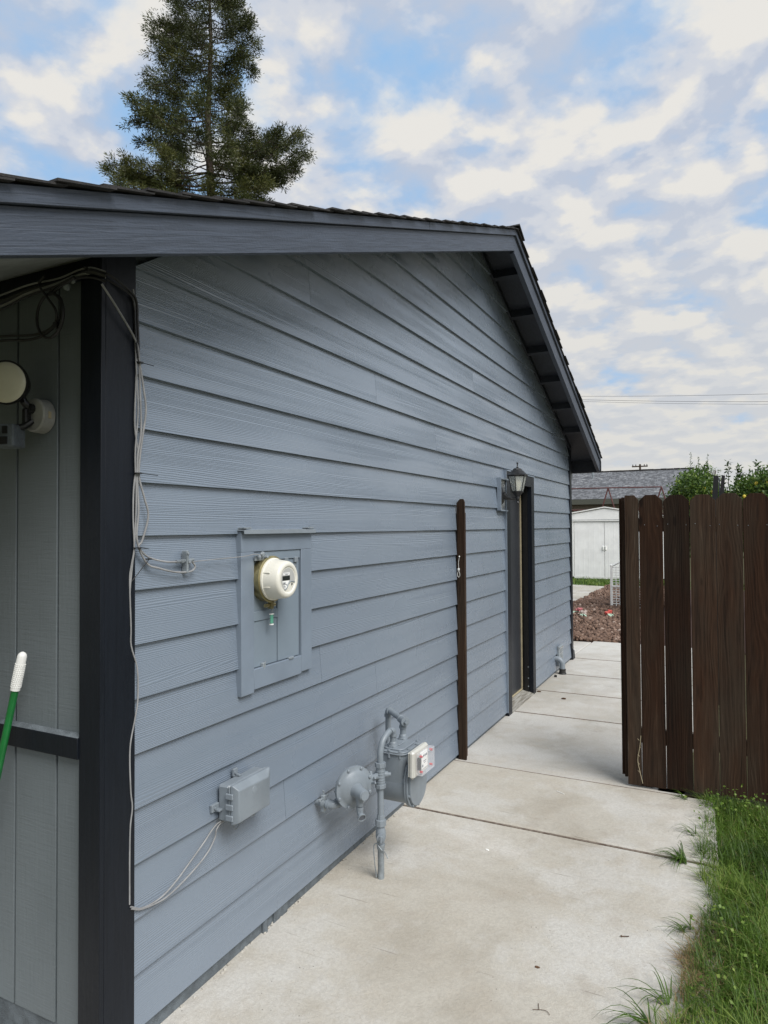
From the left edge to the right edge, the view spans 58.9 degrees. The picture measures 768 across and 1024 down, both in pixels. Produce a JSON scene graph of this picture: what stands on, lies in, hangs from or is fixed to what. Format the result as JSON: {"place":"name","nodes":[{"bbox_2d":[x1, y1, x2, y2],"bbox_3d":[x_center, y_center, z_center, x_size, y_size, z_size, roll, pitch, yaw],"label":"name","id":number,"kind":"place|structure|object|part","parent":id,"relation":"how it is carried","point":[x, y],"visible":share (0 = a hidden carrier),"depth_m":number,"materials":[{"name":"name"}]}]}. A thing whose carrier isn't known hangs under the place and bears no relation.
{"place":"outdoors","nodes":[
{"label":"outdoors","id":0,"kind":"place"},
{"bbox_2d":[0,0,767,490],"label":"sky","id":1,"kind":"structure","parent":0,"point":[626,141],"materials":[{"name":"blue"}]},
{"bbox_2d":[163,760,718,1023],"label":"pavement","id":2,"kind":"structure","parent":0,"point":[448,919],"depth_m":2.90,"materials":[{"name":"concrete"}]},
{"bbox_2d":[0,652,26,778],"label":"mop","id":3,"kind":"object","parent":2,"relation":"on","point":[18,675],"visible":1,"depth_m":2.18,"materials":[{"name":"green plastic"}]},
{"bbox_2d":[161,808,403,1023],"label":"mortar crumbs","id":4,"kind":"object","parent":2,"relation":"on","point":[222,972],"visible":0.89,"depth_m":2.87,"materials":[{"name":"concrete"}]},
{"bbox_2d":[595,987,656,1023],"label":"weed","id":5,"kind":"object","parent":2,"relation":"on","point":[644,1018],"visible":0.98,"depth_m":2.29,"materials":[{"name":"green plant"}]},
{"bbox_2d":[609,964,671,1019],"bbox_3d":[0.941,1.701,2.446,0.287,0.049,0.180,1,-2,-44],"label":"weed","id":6,"kind":"object","parent":2,"relation":"on","point":[660,997],"visible":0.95,"depth_m":2.41,"materials":[{"name":"green plant"}]},
{"bbox_2d":[648,840,686,869],"bbox_3d":[1.419,1.703,3.403,0.187,0.053,0.332,-1,-1,27],"label":"weed","id":7,"kind":"object","parent":2,"relation":"on","point":[681,857],"visible":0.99,"depth_m":3.38,"materials":[{"name":"green plant"}]},
{"bbox_2d":[658,912,691,938],"bbox_3d":[1.206,1.708,2.829,0.153,0.035,0.216,-1,-1,27],"label":"weed","id":8,"kind":"object","parent":2,"relation":"on","point":[684,927],"visible":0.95,"depth_m":2.80,"materials":[{"name":"green plant"}]},
{"bbox_2d":[670,789,687,799],"bbox_3d":[1.791,1.720,4.142,0.120,0.037,0.150,-1,-1,12],"label":"weed","id":9,"kind":"object","parent":2,"relation":"on","point":[681,795],"visible":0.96,"depth_m":4.13,"materials":[{"name":"green plant"}]},
{"bbox_2d":[671,823,696,836],"bbox_3d":[1.628,1.710,3.661,0.190,0.048,0.143,0,-1,-7],"label":"weed","id":10,"kind":"object","parent":2,"relation":"on","point":[695,832],"visible":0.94,"depth_m":3.66,"materials":[{"name":"green plant"}]},
{"bbox_2d":[455,641,692,795],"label":"path","id":11,"kind":"structure","parent":0,"point":[579,749],"depth_m":5.54,"materials":[{"name":"concrete"}]},
{"bbox_2d":[403,658,715,867],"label":"joint dirt","id":12,"kind":"structure","parent":11,"relation":"on","point":[568,778],"depth_m":3.88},
{"bbox_2d":[573,585,603,600],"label":"patio","id":13,"kind":"structure","parent":0,"point":[580,591],"depth_m":17.44,"materials":[{"name":"concrete"}]},
{"bbox_2d":[583,401,681,403],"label":"power line","id":14,"kind":"object","parent":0,"point":[625,402],"visible":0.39,"depth_m":55.73,"materials":[{"name":"black metal"}]},
{"bbox_2d":[574,552,767,1023],"bbox_3d":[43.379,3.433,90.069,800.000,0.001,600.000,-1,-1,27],"label":"ground","id":15,"kind":"structure","parent":0,"point":[732,841],"depth_m":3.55,"materials":[{"name":"green plant"}]},
{"bbox_2d":[95,0,316,201],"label":"conifer tree","id":16,"kind":"object","parent":15,"relation":"on","point":[255,176],"visible":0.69,"depth_m":25.53,"materials":[{"name":"green plant"}]},
{"bbox_2d":[0,173,601,1023],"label":"house","id":17,"kind":"structure","parent":15,"relation":"on","point":[372,399],"depth_m":2.62,"materials":[{"name":"paint"}]},
{"bbox_2d":[0,360,55,448],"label":"floodlight","id":18,"kind":"object","parent":17,"relation":"attached to","point":[38,415],"visible":1,"depth_m":2.16,"materials":[{"name":"beige plastic"}]},
{"bbox_2d":[0,267,105,310],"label":"cable run","id":19,"kind":"object","parent":17,"relation":"attached to","point":[15,298],"visible":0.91,"depth_m":2.19,"materials":[{"name":"black plastic"}]},
{"bbox_2d":[0,275,75,341],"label":"cable coil","id":20,"kind":"object","parent":19,"relation":"hanging from","point":[57,324],"visible":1,"depth_m":2.15,"materials":[{"name":"black plastic"}]},
{"bbox_2d":[84,266,139,363],"bbox_3d":[-0.854,-0.625,2.159,0.043,0.274,0.189,-1,-2,42],"label":"cable bundle","id":21,"kind":"object","parent":17,"relation":"attached to","point":[129,292],"visible":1,"depth_m":2.21,"materials":[{"name":"grey plastic"}]},
{"bbox_2d":[101,283,195,904],"bbox_3d":[-0.775,0.266,2.263,0.038,1.986,0.421,-1,-1,27],"label":"cable bundle","id":22,"kind":"object","parent":17,"relation":"attached to","point":[185,561],"visible":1,"depth_m":2.22,"materials":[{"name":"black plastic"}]},
{"bbox_2d":[210,767,269,829],"bbox_3d":[-0.544,1.108,2.623,0.101,0.220,0.266,-1,-1,27],"label":"telephone box","id":23,"kind":"object","parent":17,"relation":"attached to","point":[243,796],"visible":1,"depth_m":2.57,"materials":[{"name":"paint"}]},
{"bbox_2d":[130,820,222,908],"bbox_3d":[-0.698,1.232,2.395,0.023,0.146,0.491,-1,-1,30],"label":"wire","id":24,"kind":"object","parent":23,"relation":"attached to","point":[182,871],"visible":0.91,"depth_m":2.38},
{"bbox_2d":[131,821,223,910],"bbox_3d":[-0.695,1.234,2.400,0.024,0.156,0.499,-1,-1,30],"label":"wire","id":25,"kind":"object","parent":23,"relation":"attached to","point":[168,895],"visible":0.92,"depth_m":2.38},
{"bbox_2d":[235,527,315,696],"bbox_3d":[-0.453,0.400,2.913,0.072,0.669,0.522,-1,-1,27],"label":"meter cabinet","id":26,"kind":"object","parent":17,"relation":"attached to","point":[280,649],"visible":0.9,"depth_m":2.87,"materials":[{"name":"metal"}]},
{"bbox_2d":[193,554,258,561],"bbox_3d":[-0.599,0.175,2.604,0.014,0.018,0.381,-1,-1,29],"label":"ground wire","id":27,"kind":"object","parent":26,"relation":"attached to","point":[225,558],"visible":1,"depth_m":2.59,"materials":[{"name":"grey metal"}]},
{"bbox_2d":[254,556,297,624],"bbox_3d":[-0.450,0.326,2.820,0.132,0.288,0.194,-1,-1,27],"label":"electric meter","id":28,"kind":"object","parent":26,"relation":"attached to","point":[275,578],"visible":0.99,"depth_m":2.77,"materials":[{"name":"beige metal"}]},
{"bbox_2d":[281,568,294,589],"bbox_3d":[-0.394,0.275,2.792,0.004,0.092,0.096,-1,-1,27],"label":"display window","id":29,"kind":"structure","parent":28,"relation":"in","point":[288,576],"depth_m":2.79,"materials":[{"name":"white paint"}]},
{"bbox_3d":[-0.429,0.423,2.993,0.019,0.434,0.161,-1,-1,27],"label":"breaker door","id":30,"kind":"part","parent":26,"relation":"part of","materials":[{"name":"paint"}]},
{"bbox_2d":[314,707,432,879],"bbox_3d":[0.003,1.406,3.316,0.416,0.734,0.639,-1,-2,35],"label":"gas meter","id":31,"kind":"object","parent":17,"relation":"attached to","point":[400,773],"visible":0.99,"depth_m":3.25,"materials":[{"name":"paint"}]},
{"bbox_2d":[456,499,467,759],"bbox_3d":[0.573,0.838,4.902,0.062,1.861,0.100,-1,-1,27],"label":"fence picket","id":32,"kind":"object","parent":17,"relation":"attached to","point":[462,647],"visible":1,"depth_m":4.86,"materials":[{"name":"brown wood"}]},
{"bbox_2d":[501,462,527,504],"bbox_3d":[1.102,-0.245,5.824,0.274,0.365,0.163,0,-1,-3],"label":"wall lantern","id":33,"kind":"object","parent":17,"relation":"attached to","point":[517,471],"depth_m":5.81,"materials":[{"name":"black metal"}]},
{"bbox_2d":[510,487,528,697],"bbox_3d":[1.209,0.751,6.417,0.114,1.994,0.734,-1,-1,27],"label":"door","id":34,"kind":"structure","parent":17,"relation":"in","point":[515,509],"depth_m":6.61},
{"bbox_2d":[555,656,565,674],"bbox_3d":[1.979,1.719,7.631,0.140,0.194,0.090,-1,-1,27],"label":"drain pipe","id":35,"kind":"object","parent":17,"relation":"attached to","point":[562,669],"visible":0.99,"depth_m":7.60,"materials":[{"name":"paint"}]},
{"bbox_2d":[573,584,640,642],"bbox_3d":[4.806,1.932,14.041,1.870,0.194,9.286,-1,-1,27],"label":"lava rock bed","id":36,"kind":"object","parent":15,"relation":"on","point":[596,604],"visible":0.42,"depth_m":11.79,"materials":[{"name":"brown gravel"}]},
{"bbox_2d":[580,610,587,615],"bbox_3d":[3.633,1.840,12.342,0.151,0.101,0.277,-1,-1,20],"label":"artificial flower","id":37,"kind":"object","parent":36,"relation":"on","point":[582,612],"visible":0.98,"depth_m":12.39,"materials":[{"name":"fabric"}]},
{"bbox_2d":[604,610,612,615],"bbox_3d":[4.107,1.837,12.373,0.163,0.102,0.245,0,-1,-2],"label":"artificial flower","id":38,"kind":"object","parent":36,"relation":"on","point":[608,612],"visible":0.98,"depth_m":12.41,"materials":[{"name":"red fabric"}]},
{"bbox_2d":[610,559,639,605],"bbox_3d":[4.999,1.426,13.579,0.934,1.008,0.056,-1,-1,27],"label":"trellis","id":39,"kind":"object","parent":36,"relation":"on","point":[612,585],"visible":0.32,"depth_m":13.75,"materials":[{"name":"white paint"}]},
{"bbox_2d":[572,507,663,579],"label":"garden shed","id":40,"kind":"structure","parent":15,"relation":"on","point":[595,543],"depth_m":21.27,"materials":[{"name":"metal"}]},
{"bbox_2d":[574,522,604,576],"bbox_3d":[6.453,1.169,21.356,0.905,1.725,0.050,-1,-1,27],"label":"shed door","id":41,"kind":"structure","parent":40,"relation":"in","point":[589,536],"depth_m":21.36,"materials":[{"name":"metal"}]},
{"bbox_2d":[605,522,639,577],"bbox_3d":[7.466,1.152,20.847,1.328,1.725,0.050,-1,-1,27],"label":"shed door","id":42,"kind":"structure","parent":40,"relation":"in","point":[612,555],"depth_m":21.06,"materials":[{"name":"metal"}]},
{"bbox_2d":[572,486,665,510],"bbox_3d":[7.186,0.645,24.361,6.432,3.027,0.048,-1,-1,27],"label":"metal canopy","id":43,"kind":"object","parent":15,"relation":"on","point":[608,490],"visible":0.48,"depth_m":23.93,"materials":[{"name":"red metal"}]},
{"bbox_2d":[573,576,690,585],"bbox_3d":[5.493,2.025,20.354,11.100,0.181,2.683,-1,-1,27],"label":"grass strip","id":44,"kind":"object","parent":15,"relation":"on","point":[592,581],"depth_m":19.87,"materials":[{"name":"green plant"}]},
{"bbox_2d":[572,467,692,511],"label":"neighbour house","id":45,"kind":"structure","parent":15,"relation":"on","point":[584,499],"depth_m":31.99,"materials":[{"name":"grey"}]},
{"bbox_2d":[632,464,647,469],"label":"utility pole","id":46,"kind":"object","parent":15,"relation":"on","point":[639,466],"visible":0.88,"depth_m":84.69,"materials":[{"name":"brown wood"}]},
{"bbox_2d":[573,590,744,647],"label":"rock bed ground","id":47,"kind":"structure","parent":15,"relation":"on","point":[691,626],"depth_m":11.14,"materials":[{"name":"brown soil"}]},
{"bbox_2d":[661,461,726,516],"bbox_3d":[5.890,0.474,12.714,1.342,2.869,2.171,-1,-1,27],"label":"lemon tree","id":48,"kind":"object","parent":47,"relation":"on","point":[690,485],"visible":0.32,"depth_m":12.16,"materials":[{"name":"green plant"}]},
{"bbox_2d":[724,459,767,557],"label":"lemon tree","id":49,"kind":"object","parent":47,"relation":"on","point":[742,488],"visible":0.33,"depth_m":12.09,"materials":[{"name":"green plant"}]},
{"bbox_2d":[619,493,767,808],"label":"wooden fence","id":50,"kind":"object","parent":15,"relation":"on","point":[729,531],"visible":0.97,"depth_m":4.17,"materials":[{"name":"brown wood"}]},
{"bbox_2d":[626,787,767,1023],"bbox_3d":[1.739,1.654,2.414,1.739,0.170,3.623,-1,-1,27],"label":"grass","id":51,"kind":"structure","parent":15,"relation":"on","point":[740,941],"depth_m":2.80,"materials":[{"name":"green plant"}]},
{"bbox_2d":[638,800,767,1023],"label":"dry grass","id":52,"kind":"structure","parent":15,"relation":"on","point":[687,966],"depth_m":2.57,"materials":[{"name":"plant"}]},
{"bbox_2d":[688,452,724,481],"bbox_3d":[16.925,-0.432,36.242,2.297,5.588,2.088,-1,-1,27],"label":"lemon tree","id":53,"kind":"object","parent":15,"relation":"on","point":[714,471],"visible":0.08,"depth_m":36.17,"materials":[{"name":"green plant"}]},
{"bbox_2d":[712,475,718,695],"bbox_3d":[3.083,0.720,6.289,0.058,2.122,0.030,-1,-1,27],"label":"black post","id":54,"kind":"object","parent":15,"relation":"on","point":[715,488],"visible":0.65,"depth_m":6.29,"materials":[{"name":"plastic"}]},
{"bbox_2d":[720,475,724,494],"bbox_3d":[3.134,0.719,6.263,0.050,2.122,0.030,-1,-1,27],"label":"black post","id":55,"kind":"object","parent":15,"relation":"on","point":[722,484],"visible":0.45,"depth_m":6.27,"materials":[{"name":"plastic"}]},
{"bbox_2d":[678,784,767,1014],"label":"clover","id":56,"kind":"object","parent":15,"relation":"on","point":[723,928],"visible":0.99,"depth_m":2.76,"materials":[{"name":"green plant"}]},
{"bbox_2d":[610,400,767,401],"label":"power line","id":57,"kind":"object","parent":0,"point":[685,401],"visible":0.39,"depth_m":54.84,"materials":[{"name":"black metal"}]},
{"bbox_2d":[686,394,751,395],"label":"power line","id":58,"kind":"object","parent":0,"point":[704,395],"visible":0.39,"depth_m":54.51,"materials":[{"name":"black metal"}]}
]}

